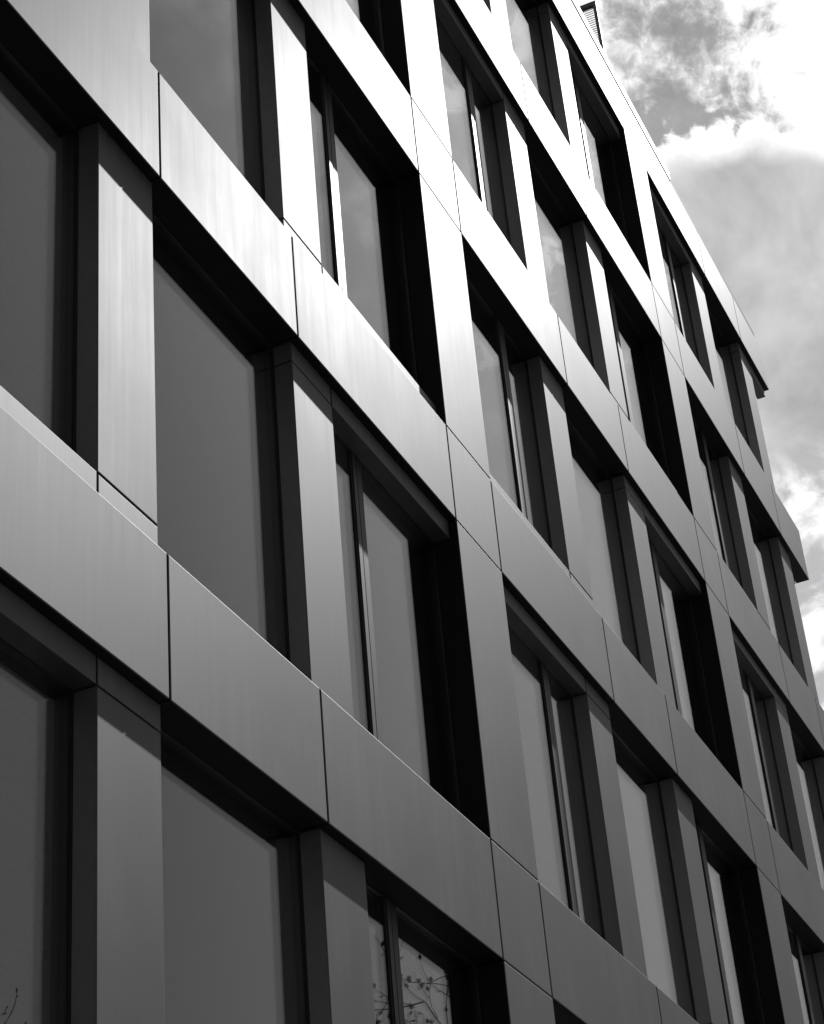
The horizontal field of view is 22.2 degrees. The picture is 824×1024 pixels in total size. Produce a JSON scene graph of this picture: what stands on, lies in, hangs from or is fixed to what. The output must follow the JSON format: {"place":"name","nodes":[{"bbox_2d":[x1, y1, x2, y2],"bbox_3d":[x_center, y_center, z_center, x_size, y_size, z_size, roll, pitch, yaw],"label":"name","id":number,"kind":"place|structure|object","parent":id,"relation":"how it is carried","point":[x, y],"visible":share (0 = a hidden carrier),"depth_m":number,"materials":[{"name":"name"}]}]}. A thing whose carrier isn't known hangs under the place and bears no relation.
{"place":"outdoors","nodes":[
{"label":"outdoors","id":0,"kind":"place"},
{"bbox_2d":[0,0,823,1023],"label":"office building","id":1,"kind":"structure","parent":0,"point":[402,566],"depth_m":15.22,"materials":[{"name":"metal"}]},
{"bbox_2d":[0,638,74,1023],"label":"window","id":2,"kind":"structure","parent":1,"relation":"in","point":[27,715],"depth_m":9.81,"materials":[{"name":"grey glass"}]},
{"bbox_2d":[0,41,78,452],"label":"window","id":3,"kind":"structure","parent":1,"relation":"in","point":[31,157],"depth_m":11.63,"materials":[{"name":"grey glass"}]},
{"bbox_2d":[149,0,265,203],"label":"window","id":4,"kind":"structure","parent":1,"relation":"in","point":[196,45],"depth_m":15.14,"materials":[{"name":"grey glass"}]},
{"bbox_2d":[152,211,290,662],"bbox_3d":[-1.284,-0.399,12.900,0.130,2.796,1.929,-18,-35,18],"label":"window","id":5,"kind":"structure","parent":1,"relation":"in","point":[211,508],"depth_m":13.21,"materials":[{"name":"grey glass"}]},
{"bbox_2d":[159,728,309,1023],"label":"window","id":6,"kind":"structure","parent":1,"relation":"in","point":[225,957],"depth_m":11.49,"materials":[{"name":"grey glass"}]},
{"bbox_2d":[306,52,418,384],"bbox_3d":[-0.510,-2.320,16.894,0.138,2.588,2.145,-18,-35,18],"label":"window","id":7,"kind":"structure","parent":1,"relation":"in","point":[354,235],"depth_m":17.27,"materials":[{"name":"grey glass"}]},
{"bbox_2d":[346,0,385,59],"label":"window","id":8,"kind":"structure","parent":1,"relation":"in","point":[359,7],"depth_m":19.34,"materials":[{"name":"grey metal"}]},
{"bbox_2d":[333,432,461,813],"bbox_3d":[-0.211,0.853,14.852,0.138,2.634,2.145,-18,-35,18],"label":"window","id":9,"kind":"structure","parent":1,"relation":"in","point":[393,696],"depth_m":15.18,"materials":[{"name":"grey glass"}]},
{"bbox_2d":[366,883,482,1023],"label":"window","id":10,"kind":"structure","parent":1,"relation":"in","point":[413,983],"depth_m":13.66,"materials":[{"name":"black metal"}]},
{"bbox_2d":[435,14,511,246],"bbox_3d":[0.470,-3.790,21.083,0.138,2.634,2.182,-18,-35,18],"label":"window","id":11,"kind":"structure","parent":1,"relation":"in","point":[464,111],"depth_m":21.67,"materials":[{"name":"grey glass"}]},
{"bbox_2d":[466,275,552,550],"bbox_3d":[0.740,-0.927,19.241,0.138,2.588,2.182,-18,-35,18],"label":"window","id":12,"kind":"structure","parent":1,"relation":"in","point":[498,385],"depth_m":19.73,"materials":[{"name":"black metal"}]},
{"bbox_2d":[505,0,555,121],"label":"window","id":13,"kind":"structure","parent":1,"relation":"in","point":[517,10],"depth_m":25.78,"materials":[{"name":"grey glass"}]},
{"bbox_2d":[508,626,605,940],"bbox_3d":[1.038,2.246,17.200,0.138,2.634,2.182,-18,-35,18],"label":"window","id":14,"kind":"structure","parent":1,"relation":"in","point":[558,863],"depth_m":17.65,"materials":[{"name":"grey glass"}]},
{"bbox_2d":[528,154,594,369],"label":"window","id":15,"kind":"structure","parent":1,"relation":"in","point":[550,230],"depth_m":23.81,"materials":[{"name":"grey glass"}]},
{"bbox_2d":[579,1,605,54],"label":"rooftop screen","id":16,"kind":"object","parent":1,"relation":"on","point":[588,6],"visible":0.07,"depth_m":31.74,"materials":[{"name":"paint"}]},
{"bbox_2d":[571,72,629,245],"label":"window","id":17,"kind":"structure","parent":1,"relation":"in","point":[592,144],"depth_m":27.82,"materials":[{"name":"grey glass"}]},
{"bbox_2d":[566,415,640,664],"bbox_3d":[1.819,0.360,21.208,0.130,2.796,1.929,-18,-35,18],"label":"window","id":18,"kind":"structure","parent":1,"relation":"in","point":[602,577],"depth_m":21.80,"materials":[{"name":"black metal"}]},
{"bbox_2d":[605,277,670,481],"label":"window","id":19,"kind":"structure","parent":1,"relation":"in","point":[627,350],"depth_m":25.85,"materials":[{"name":"grey glass"}]},
{"bbox_2d":[611,727,696,1021],"bbox_3d":[2.103,3.378,19.266,0.130,2.796,1.929,-18,-35,18],"label":"window","id":20,"kind":"structure","parent":1,"relation":"in","point":[650,898],"depth_m":19.79,"materials":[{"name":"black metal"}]},
{"bbox_2d":[656,221,700,365],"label":"window","id":21,"kind":"structure","parent":1,"relation":"in","point":[667,251],"depth_m":30.10,"materials":[{"name":"grey glass"}]},
{"bbox_2d":[648,539,719,761],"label":"window","id":22,"kind":"structure","parent":1,"relation":"in","point":[675,635],"depth_m":23.78,"materials":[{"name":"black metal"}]},
{"bbox_2d":[692,417,742,588],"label":"window","id":23,"kind":"structure","parent":1,"relation":"in","point":[704,444],"depth_m":28.15,"materials":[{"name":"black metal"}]},
{"bbox_2d":[707,306,750,449],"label":"window","id":24,"kind":"structure","parent":1,"relation":"in","point":[719,353],"depth_m":32.35,"materials":[{"name":"grey glass"}]},
{"bbox_2d":[695,821,765,1023],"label":"window","id":25,"kind":"structure","parent":1,"relation":"in","point":[729,955],"depth_m":21.95,"materials":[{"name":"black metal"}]},
{"bbox_2d":[738,663,793,852],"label":"window","id":26,"kind":"structure","parent":1,"relation":"in","point":[749,687],"depth_m":26.11,"materials":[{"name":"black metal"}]},
{"bbox_2d":[746,503,793,665],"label":"window","id":27,"kind":"structure","parent":1,"relation":"in","point":[757,544],"depth_m":30.35,"materials":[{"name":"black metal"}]},
{"bbox_2d":[786,923,823,1023],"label":"window","id":28,"kind":"structure","parent":1,"relation":"in","point":[799,967],"depth_m":24.45,"materials":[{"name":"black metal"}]},
{"bbox_2d":[790,727,823,889],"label":"window","id":29,"kind":"structure","parent":1,"relation":"in","point":[800,762],"depth_m":28.49,"materials":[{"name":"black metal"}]},
{"bbox_2d":[576,0,823,709],"label":"sky","id":30,"kind":"structure","parent":0,"point":[729,94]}
]}

